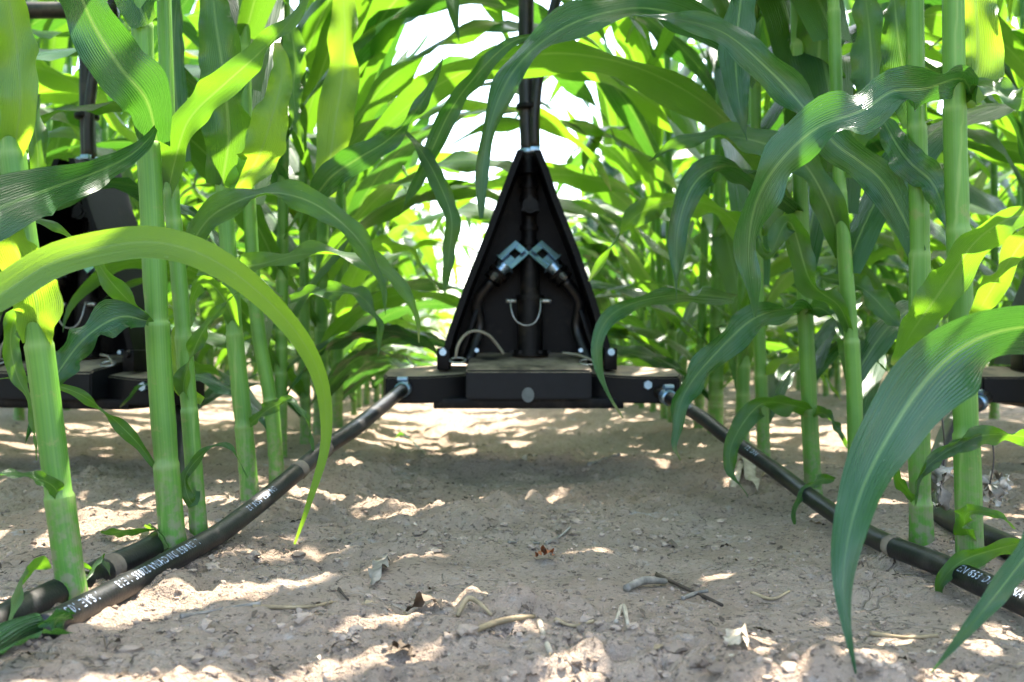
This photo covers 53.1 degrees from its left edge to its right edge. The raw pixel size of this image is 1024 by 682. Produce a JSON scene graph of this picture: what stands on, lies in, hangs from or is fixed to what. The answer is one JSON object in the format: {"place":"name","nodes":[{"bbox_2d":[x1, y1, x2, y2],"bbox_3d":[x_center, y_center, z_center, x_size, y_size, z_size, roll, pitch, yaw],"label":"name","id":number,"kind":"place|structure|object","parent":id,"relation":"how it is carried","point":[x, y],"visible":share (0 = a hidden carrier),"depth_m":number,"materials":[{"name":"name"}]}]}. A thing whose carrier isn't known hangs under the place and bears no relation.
{"place":"outdoors","nodes":[
{"label":"outdoors","id":0,"kind":"place"},
{"bbox_2d":[0,346,1023,681],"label":"ground","id":1,"kind":"structure","parent":0,"point":[706,492],"depth_m":0.88,"materials":[{"name":"soil"}]},
{"bbox_2d":[0,555,74,655],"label":"leaf","id":2,"kind":"object","parent":1,"relation":"on","point":[18,631],"visible":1,"depth_m":0.59,"materials":[{"name":"green plant"}]},
{"bbox_2d":[0,0,87,599],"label":"corn plant","id":3,"kind":"object","parent":1,"relation":"on","point":[31,320],"visible":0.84,"depth_m":0.68,"materials":[{"name":"green plant"}]},
{"bbox_2d":[32,0,69,38],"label":"corn plant","id":4,"kind":"object","parent":1,"relation":"on","point":[46,34],"visible":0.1,"depth_m":1.75,"materials":[{"name":"green plant"}]},
{"bbox_2d":[0,73,137,318],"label":"corn plant","id":5,"kind":"object","parent":1,"relation":"on","point":[47,95],"visible":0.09,"depth_m":2.04,"materials":[{"name":"green plant"}]},
{"bbox_2d":[0,0,186,551],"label":"corn plant","id":6,"kind":"object","parent":1,"relation":"on","point":[125,68],"visible":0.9,"depth_m":0.81,"materials":[{"name":"green plant"}]},
{"bbox_2d":[36,16,154,156],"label":"corn plant","id":7,"kind":"object","parent":1,"relation":"on","point":[49,77],"visible":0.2,"depth_m":1.72,"materials":[{"name":"green plant"}]},
{"bbox_2d":[86,554,109,579],"bbox_3d":[-0.291,0.160,0.718,0.014,0.016,0.043,0,0,-2],"label":"leaf scrap","id":8,"kind":"object","parent":1,"relation":"on","point":[99,560],"visible":1,"depth_m":0.72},
{"bbox_2d":[0,0,204,622],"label":"fertilizer dropper","id":9,"kind":"object","parent":1,"relation":"on","point":[111,373],"visible":0.34,"depth_m":1.51,"materials":[{"name":"black plastic"}]},
{"bbox_2d":[26,2,119,18],"bbox_3d":[-0.901,-0.498,1.527,0.601,0.045,0.041,0,0,-7],"label":"support bar","id":10,"kind":"object","parent":9,"relation":"attached to","point":[45,10],"visible":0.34,"depth_m":1.54,"materials":[{"name":"paint"}]},
{"bbox_2d":[0,0,211,271],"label":"corn plant","id":11,"kind":"object","parent":1,"relation":"on","point":[189,31],"visible":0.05,"depth_m":2.18,"materials":[{"name":"green plant"}]},
{"bbox_2d":[27,0,198,220],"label":"corn plant","id":12,"kind":"object","parent":1,"relation":"on","point":[54,42],"visible":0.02,"depth_m":2.49,"materials":[{"name":"green plant"}]},
{"bbox_2d":[13,0,218,420],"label":"corn plant","id":13,"kind":"object","parent":1,"relation":"on","point":[18,414],"visible":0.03,"depth_m":2.33,"materials":[{"name":"green plant"}]},
{"bbox_2d":[53,36,198,409],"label":"corn plant","id":14,"kind":"object","parent":1,"relation":"on","point":[70,63],"visible":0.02,"depth_m":2.69,"materials":[{"name":"green plant"}]},
{"bbox_2d":[101,528,154,537],"bbox_3d":[-0.341,0.166,0.889,0.076,0.013,0.019,0,0,31],"label":"leaf scrap","id":15,"kind":"object","parent":1,"relation":"on","point":[118,533],"visible":0.96,"depth_m":0.88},
{"bbox_2d":[96,18,161,225],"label":"corn plant","id":16,"kind":"object","parent":1,"relation":"on","point":[123,116],"visible":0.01,"depth_m":3.03,"materials":[{"name":"green plant"}]},
{"bbox_2d":[44,0,244,333],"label":"corn plant","id":17,"kind":"object","parent":1,"relation":"on","point":[187,6],"depth_m":3.36,"materials":[{"name":"green plant"}]},
{"bbox_2d":[0,226,331,543],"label":"corn plant","id":18,"kind":"object","parent":1,"relation":"on","point":[26,276],"visible":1,"depth_m":0.65,"materials":[{"name":"green plant"}]},
{"bbox_2d":[165,0,210,323],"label":"corn plant","id":19,"kind":"object","parent":1,"relation":"on","point":[189,44],"visible":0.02,"depth_m":3.46,"materials":[{"name":"green plant"}]},
{"bbox_2d":[96,22,310,331],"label":"corn plant","id":20,"kind":"object","parent":1,"relation":"on","point":[103,128],"visible":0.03,"depth_m":2.87,"materials":[{"name":"green plant"}]},
{"bbox_2d":[108,25,312,332],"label":"corn plant","id":21,"kind":"object","parent":1,"relation":"on","point":[241,239],"visible":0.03,"depth_m":3.23,"materials":[{"name":"green plant"}]},
{"bbox_2d":[108,48,315,359],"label":"corn plant","id":22,"kind":"object","parent":1,"relation":"on","point":[207,190],"visible":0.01,"depth_m":3.73,"materials":[{"name":"green plant"}]},
{"bbox_2d":[180,601,260,618],"bbox_3d":[-0.187,0.172,0.660,0.050,0.010,0.017,0,0,-12],"label":"straw piece","id":23,"kind":"object","parent":1,"relation":"on","point":[184,615],"visible":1,"depth_m":0.66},
{"bbox_2d":[136,98,312,361],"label":"corn plant","id":24,"kind":"object","parent":1,"relation":"on","point":[217,320],"visible":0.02,"depth_m":3.87,"materials":[{"name":"green plant"}]},
{"bbox_2d":[136,123,316,389],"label":"corn plant","id":25,"kind":"object","parent":1,"relation":"on","point":[204,313],"visible":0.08,"depth_m":3.99,"materials":[{"name":"green plant"}]},
{"bbox_2d":[181,79,306,382],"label":"corn plant","id":26,"kind":"object","parent":1,"relation":"on","point":[225,362],"visible":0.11,"depth_m":4.30,"materials":[{"name":"green plant"}]},
{"bbox_2d":[194,192,298,387],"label":"corn plant","id":27,"kind":"object","parent":1,"relation":"on","point":[212,353],"visible":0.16,"depth_m":4.14,"materials":[{"name":"green plant"}]},
{"bbox_2d":[157,0,386,535],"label":"corn plant","id":28,"kind":"object","parent":1,"relation":"on","point":[224,83],"visible":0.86,"depth_m":0.88,"materials":[{"name":"green plant"}]},
{"bbox_2d":[56,0,530,482],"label":"corn plant","id":29,"kind":"object","parent":1,"relation":"on","point":[339,161],"visible":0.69,"depth_m":1.26,"materials":[{"name":"green plant"}]},
{"bbox_2d":[252,600,335,608],"bbox_3d":[-0.133,0.174,0.671,0.071,0.010,0.023,0,0,-40],"label":"straw piece","id":30,"kind":"object","parent":1,"relation":"on","point":[289,606],"visible":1,"depth_m":0.66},
{"bbox_2d":[28,0,561,443],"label":"corn plant","id":31,"kind":"object","parent":1,"relation":"on","point":[314,30],"visible":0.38,"depth_m":1.79,"materials":[{"name":"green plant"}]},
{"bbox_2d":[189,0,419,500],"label":"corn plant","id":32,"kind":"object","parent":1,"relation":"on","point":[244,149],"visible":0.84,"depth_m":1.05,"materials":[{"name":"green plant"}]},
{"bbox_2d":[220,24,407,407],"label":"corn plant","id":33,"kind":"object","parent":1,"relation":"on","point":[387,62],"visible":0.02,"depth_m":2.72,"materials":[{"name":"green plant"}]},
{"bbox_2d":[180,0,457,380],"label":"corn plant","id":34,"kind":"object","parent":1,"relation":"on","point":[417,233],"visible":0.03,"depth_m":2.60,"materials":[{"name":"green plant"}]},
{"bbox_2d":[36,0,611,457],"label":"corn plant","id":35,"kind":"object","parent":1,"relation":"on","point":[396,208],"visible":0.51,"depth_m":1.59,"materials":[{"name":"green plant"}]},
{"bbox_2d":[40,5,656,434],"bbox_3d":[-0.386,-0.661,1.862,1.232,1.728,0.522,0,0,31],"label":"corn plant","id":36,"kind":"object","parent":1,"relation":"on","point":[392,81],"visible":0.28,"depth_m":1.88,"materials":[{"name":"green plant"}]},
{"bbox_2d":[265,99,477,368],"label":"corn plant","id":37,"kind":"object","parent":1,"relation":"on","point":[458,259],"visible":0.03,"depth_m":3.84,"materials":[{"name":"green plant"}]},
{"bbox_2d":[129,11,615,402],"bbox_3d":[-0.382,-0.607,2.177,1.159,1.626,0.492,0,0,16],"label":"corn plant","id":38,"kind":"object","parent":1,"relation":"on","point":[579,90],"visible":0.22,"depth_m":2.21,"materials":[{"name":"green plant"}]},
{"bbox_2d":[309,181,436,401],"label":"corn plant","id":39,"kind":"object","parent":1,"relation":"on","point":[404,265],"visible":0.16,"depth_m":3.18,"materials":[{"name":"green plant"}]},
{"bbox_2d":[368,553,389,584],"bbox_3d":[-0.105,0.178,0.812,0.015,0.012,0.103,0,0,-2],"label":"wood chip","id":40,"kind":"object","parent":1,"relation":"on","point":[375,572],"visible":1,"depth_m":0.79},
{"bbox_2d":[272,28,500,414],"bbox_3d":[-0.405,-0.306,2.519,0.805,1.021,0.342,0,0,-12],"label":"corn plant","id":41,"kind":"object","parent":1,"relation":"on","point":[441,156],"visible":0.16,"depth_m":2.58,"materials":[{"name":"green plant"}]},
{"bbox_2d":[288,201,489,397],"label":"corn plant","id":42,"kind":"object","parent":1,"relation":"on","point":[440,315],"visible":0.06,"depth_m":3.38,"materials":[{"name":"green plant"}]},
{"bbox_2d":[386,639,415,657],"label":"dead leaf","id":43,"kind":"object","parent":1,"relation":"on","point":[402,645],"visible":1,"depth_m":0.59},
{"bbox_2d":[362,103,444,368],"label":"corn plant","id":44,"kind":"object","parent":1,"relation":"on","point":[419,124],"visible":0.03,"depth_m":3.36,"materials":[{"name":"green plant"}]},
{"bbox_2d":[328,44,482,404],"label":"corn plant","id":45,"kind":"object","parent":1,"relation":"on","point":[370,287],"visible":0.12,"depth_m":2.96,"materials":[{"name":"green plant"}]},
{"bbox_2d":[0,450,814,676],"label":"soil clods","id":46,"kind":"object","parent":1,"relation":"on","point":[674,648],"visible":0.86,"depth_m":0.62,"materials":[{"name":"soil"}]},
{"bbox_2d":[394,120,439,367],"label":"corn plant","id":47,"kind":"object","parent":1,"relation":"on","point":[414,161],"visible":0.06,"depth_m":4.07,"materials":[{"name":"green plant"}]},
{"bbox_2d":[236,0,609,427],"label":"corn plant","id":48,"kind":"object","parent":1,"relation":"on","point":[388,168],"visible":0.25,"depth_m":2.03,"materials":[{"name":"green plant"}]},
{"bbox_2d":[406,591,443,611],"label":"dead leaf","id":49,"kind":"object","parent":1,"relation":"on","point":[420,599],"visible":1,"depth_m":0.68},
{"bbox_2d":[411,201,466,363],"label":"corn plant","id":50,"kind":"object","parent":1,"relation":"on","point":[419,215],"visible":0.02,"depth_m":4.38,"materials":[{"name":"green plant"}]},
{"bbox_2d":[455,596,492,616],"bbox_3d":[-0.024,0.168,0.649,0.024,0.011,0.014,0,0,-2],"label":"straw piece","id":51,"kind":"object","parent":1,"relation":"on","point":[466,599],"visible":1,"depth_m":0.65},
{"bbox_2d":[477,614,535,631],"bbox_3d":[-0.007,0.172,0.628,0.010,0.007,0.059,0,0,38],"label":"straw piece","id":52,"kind":"object","parent":1,"relation":"on","point":[495,622],"visible":1,"depth_m":0.63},
{"bbox_2d":[0,410,1017,681],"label":"dark litter","id":53,"kind":"object","parent":1,"relation":"on","point":[524,606],"visible":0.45,"depth_m":0.64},
{"bbox_2d":[0,403,1023,681],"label":"soil crumbs","id":54,"kind":"object","parent":1,"relation":"on","point":[206,623],"visible":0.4,"depth_m":0.65,"materials":[{"name":"soil"}]},
{"bbox_2d":[0,403,1023,681],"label":"leaf litter","id":55,"kind":"object","parent":1,"relation":"on","point":[274,669],"visible":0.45,"depth_m":0.72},
{"bbox_2d":[30,408,1023,681],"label":"straw litter","id":56,"kind":"object","parent":1,"relation":"on","point":[654,644],"visible":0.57,"depth_m":0.61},
{"bbox_2d":[35,0,1023,639],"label":"fertilizer dropper","id":57,"kind":"object","parent":1,"relation":"on","point":[523,322],"visible":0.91,"depth_m":1.46,"materials":[{"name":"black plastic"}]},
{"bbox_2d":[536,619,552,654],"bbox_3d":[0.019,0.176,0.606,0.005,0.010,0.080,0,0,-2],"label":"straw piece","id":58,"kind":"object","parent":1,"relation":"on","point":[539,623],"visible":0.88,"depth_m":0.63,"materials":[{"name":"beige plant"}]},
{"bbox_2d":[431,17,728,422],"bbox_3d":[0.370,-0.565,2.314,1.260,1.547,0.660,0,0,-38],"label":"corn plant","id":59,"kind":"object","parent":1,"relation":"on","point":[627,112],"visible":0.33,"depth_m":2.23,"materials":[{"name":"green plant"}]},
{"bbox_2d":[466,100,698,343],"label":"corn plant","id":60,"kind":"object","parent":1,"relation":"on","point":[588,258],"visible":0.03,"depth_m":3.54,"materials":[{"name":"green plant"}]},
{"bbox_2d":[560,101,631,341],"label":"corn plant","id":61,"kind":"object","parent":1,"relation":"on","point":[581,138],"visible":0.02,"depth_m":3.60,"materials":[{"name":"green plant"}]},
{"bbox_2d":[574,47,650,365],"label":"corn plant","id":62,"kind":"object","parent":1,"relation":"on","point":[607,111],"visible":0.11,"depth_m":3.17,"materials":[{"name":"green plant"}]},
{"bbox_2d":[614,603,629,624],"bbox_3d":[0.069,0.173,0.648,0.010,0.007,0.061,0,0,5],"label":"straw piece","id":63,"kind":"object","parent":1,"relation":"on","point":[623,607],"visible":1,"depth_m":0.65,"materials":[{"name":"beige plant"}]},
{"bbox_2d":[583,40,664,365],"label":"corn plant","id":64,"kind":"object","parent":1,"relation":"on","point":[601,46],"visible":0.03,"depth_m":3.25,"materials":[{"name":"green plant"}]},
{"bbox_2d":[471,32,782,411],"bbox_3d":[0.362,-0.356,2.573,0.878,1.113,0.373,0,0,-15],"label":"corn plant","id":65,"kind":"object","parent":1,"relation":"on","point":[614,156],"visible":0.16,"depth_m":2.61,"materials":[{"name":"green plant"}]},
{"bbox_2d":[556,41,713,404],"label":"corn plant","id":66,"kind":"object","parent":1,"relation":"on","point":[615,173],"visible":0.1,"depth_m":3.00,"materials":[{"name":"green plant"}]},
{"bbox_2d":[567,48,711,407],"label":"corn plant","id":67,"kind":"object","parent":1,"relation":"on","point":[610,275],"visible":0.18,"depth_m":2.75,"materials":[{"name":"green plant"}]},
{"bbox_2d":[623,576,667,591],"bbox_3d":[0.100,0.183,0.775,0.009,0.011,0.057,0,0,38],"label":"stem chunk","id":68,"kind":"object","parent":1,"relation":"on","point":[636,583],"visible":1,"depth_m":0.77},
{"bbox_2d":[575,78,730,365],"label":"corn plant","id":69,"kind":"object","parent":1,"relation":"on","point":[613,301],"visible":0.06,"depth_m":3.05,"materials":[{"name":"green plant"}]},
{"bbox_2d":[564,22,788,418],"bbox_3d":[0.414,-0.394,2.384,0.852,1.195,0.361,0,0,-31],"label":"corn plant","id":70,"kind":"object","parent":1,"relation":"on","point":[648,180],"visible":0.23,"depth_m":2.39,"materials":[{"name":"green plant"}]},
{"bbox_2d":[343,0,1023,523],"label":"corn plant","id":71,"kind":"object","parent":1,"relation":"on","point":[681,94],"visible":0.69,"depth_m":1.22,"materials":[{"name":"green plant"}]},
{"bbox_2d":[655,572,722,606],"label":"twig","id":72,"kind":"object","parent":1,"relation":"on","point":[686,588],"visible":0.97,"depth_m":0.77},
{"bbox_2d":[360,14,1023,433],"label":"corn plant","id":73,"kind":"object","parent":1,"relation":"on","point":[682,52],"visible":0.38,"depth_m":2.01,"materials":[{"name":"green plant"}]},
{"bbox_2d":[442,40,941,428],"bbox_3d":[0.419,-0.578,2.118,1.111,1.569,0.386,0,0,14],"label":"corn plant","id":74,"kind":"object","parent":1,"relation":"on","point":[656,168],"visible":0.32,"depth_m":2.12,"materials":[{"name":"green plant"}]},
{"bbox_2d":[723,624,748,646],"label":"dead leaf","id":75,"kind":"object","parent":1,"relation":"on","point":[733,636],"visible":0.99,"depth_m":0.58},
{"bbox_2d":[730,458,759,492],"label":"dead leaf","id":76,"kind":"object","parent":1,"relation":"on","point":[749,469],"visible":0.87,"depth_m":1.37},
{"bbox_2d":[475,0,1017,456],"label":"corn plant","id":77,"kind":"object","parent":1,"relation":"on","point":[571,20],"visible":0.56,"depth_m":1.17,"materials":[{"name":"green plant"}]},
{"bbox_2d":[673,77,824,362],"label":"corn plant","id":78,"kind":"object","parent":1,"relation":"on","point":[677,162],"visible":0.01,"depth_m":4.44,"materials":[{"name":"green plant"}]},
{"bbox_2d":[673,10,889,393],"bbox_3d":[1.110,-0.602,3.688,1.326,1.629,0.695,0,0,-14],"label":"corn plant","id":79,"kind":"object","parent":1,"relation":"on","point":[682,153],"visible":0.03,"depth_m":3.61,"materials":[{"name":"green plant"}]},
{"bbox_2d":[545,0,1023,442],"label":"corn plant","id":80,"kind":"object","parent":1,"relation":"on","point":[740,362],"visible":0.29,"depth_m":1.84,"materials":[{"name":"green plant"}]},
{"bbox_2d":[676,16,897,358],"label":"corn plant","id":81,"kind":"object","parent":1,"relation":"on","point":[785,304],"visible":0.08,"depth_m":4.00,"materials":[{"name":"green plant"}]},
{"bbox_2d":[673,42,906,390],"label":"corn plant","id":82,"kind":"object","parent":1,"relation":"on","point":[685,164],"visible":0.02,"depth_m":3.97,"materials":[{"name":"green plant"}]},
{"bbox_2d":[707,228,891,396],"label":"corn plant","id":83,"kind":"object","parent":1,"relation":"on","point":[816,328],"visible":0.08,"depth_m":3.48,"materials":[{"name":"green plant"}]},
{"bbox_2d":[625,0,1013,451],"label":"corn plant","id":84,"kind":"object","parent":1,"relation":"on","point":[834,196],"visible":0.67,"depth_m":1.11,"materials":[{"name":"green plant"}]},
{"bbox_2d":[631,0,1023,545],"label":"corn plant","id":85,"kind":"object","parent":1,"relation":"on","point":[935,295],"visible":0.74,"depth_m":0.88,"materials":[{"name":"green plant"}]},
{"bbox_2d":[673,0,1006,342],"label":"corn plant","id":86,"kind":"object","parent":1,"relation":"on","point":[848,4],"visible":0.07,"depth_m":3.24,"materials":[{"name":"green plant"}]},
{"bbox_2d":[691,0,990,379],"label":"corn plant","id":87,"kind":"object","parent":1,"relation":"on","point":[873,268],"visible":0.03,"depth_m":3.10,"materials":[{"name":"green plant"}]},
{"bbox_2d":[710,194,988,396],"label":"corn plant","id":88,"kind":"object","parent":1,"relation":"on","point":[836,366],"visible":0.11,"depth_m":3.38,"materials":[{"name":"green plant"}]},
{"bbox_2d":[733,0,1023,569],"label":"corn plant","id":89,"kind":"object","parent":1,"relation":"on","point":[973,68],"visible":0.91,"depth_m":0.79,"materials":[{"name":"green plant"}]},
{"bbox_2d":[761,98,1013,371],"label":"corn plant","id":90,"kind":"object","parent":1,"relation":"on","point":[895,259],"visible":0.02,"depth_m":2.77,"materials":[{"name":"green plant"}]},
{"bbox_2d":[784,20,1022,365],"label":"corn plant","id":91,"kind":"object","parent":1,"relation":"on","point":[886,272],"visible":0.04,"depth_m":2.86,"materials":[{"name":"green plant"}]},
{"bbox_2d":[869,631,938,639],"bbox_3d":[0.249,0.187,0.652,0.043,0.009,0.005,0,0,38],"label":"straw piece","id":92,"kind":"object","parent":1,"relation":"on","point":[876,634],"visible":0.99,"depth_m":0.65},
{"bbox_2d":[790,0,1021,344],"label":"corn plant","id":93,"kind":"object","parent":1,"relation":"on","point":[937,231],"visible":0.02,"depth_m":2.62,"materials":[{"name":"green plant"}]},
{"bbox_2d":[820,0,1019,419],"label":"corn plant","id":94,"kind":"object","parent":1,"relation":"on","point":[992,175],"visible":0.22,"depth_m":2.43,"materials":[{"name":"green plant"}]},
{"bbox_2d":[831,227,1023,673],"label":"corn plant","id":95,"kind":"object","parent":1,"relation":"on","point":[932,379],"visible":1,"depth_m":0.58,"materials":[{"name":"green plant"}]},
{"bbox_2d":[832,0,1023,299],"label":"corn plant","id":96,"kind":"object","parent":1,"relation":"on","point":[985,201],"visible":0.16,"depth_m":2.34,"materials":[{"name":"green plant"}]},
{"bbox_2d":[845,9,1023,290],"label":"corn plant","id":97,"kind":"object","parent":1,"relation":"on","point":[1016,282],"visible":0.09,"depth_m":2.09,"materials":[{"name":"green plant"}]},
{"bbox_2d":[851,1,1023,163],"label":"corn plant","id":98,"kind":"object","parent":1,"relation":"on","point":[1011,147],"visible":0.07,"depth_m":1.81,"materials":[{"name":"green plant"}]},
{"bbox_2d":[877,99,1006,317],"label":"corn plant","id":99,"kind":"object","parent":1,"relation":"on","point":[976,170],"depth_m":3.98,"materials":[{"name":"green plant"}]},
{"bbox_2d":[931,418,953,510],"bbox_3d":[0.374,0.108,0.901,0.036,0.082,0.031,0,0,-33],"label":"dried husk","id":100,"kind":"object","parent":1,"relation":"on","point":[944,496],"visible":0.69,"depth_m":0.90,"materials":[{"name":"plant"}]},
{"bbox_2d":[878,95,1016,365],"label":"corn plant","id":101,"kind":"object","parent":1,"relation":"on","point":[1009,202],"depth_m":3.88,"materials":[{"name":"green plant"}]},
{"bbox_2d":[882,5,1016,290],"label":"corn plant","id":102,"kind":"object","parent":1,"relation":"on","point":[1004,199],"visible":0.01,"depth_m":3.98,"materials":[{"name":"green plant"}]},
{"bbox_2d":[879,2,1023,170],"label":"corn plant","id":103,"kind":"object","parent":1,"relation":"on","point":[883,6],"visible":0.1,"depth_m":1.89,"materials":[{"name":"green plant"}]},
{"bbox_2d":[931,276,1023,558],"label":"fertilizer dropper","id":104,"kind":"object","parent":1,"relation":"on","point":[1002,385],"visible":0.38,"depth_m":1.47,"materials":[{"name":"black plastic"}]},
{"bbox_2d":[968,103,1022,291],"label":"corn plant","id":105,"kind":"object","parent":1,"relation":"on","point":[1004,183],"visible":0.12,"depth_m":3.70,"materials":[{"name":"green plant"}]},
{"bbox_2d":[982,445,1012,506],"bbox_3d":[0.453,0.123,0.970,0.037,0.068,0.034,0,0,-2],"label":"dried husk","id":106,"kind":"object","parent":1,"relation":"on","point":[995,490],"visible":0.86,"depth_m":0.97,"materials":[{"name":"plant"}]},
{"bbox_2d":[72,0,1017,339],"label":"sky","id":107,"kind":"structure","parent":0,"point":[503,148],"materials":[{"name":"white"}]},
{"bbox_2d":[197,176,1016,368],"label":"corn field","id":108,"kind":"structure","parent":0,"point":[1001,189],"depth_m":5.22,"materials":[{"name":"green plant"}]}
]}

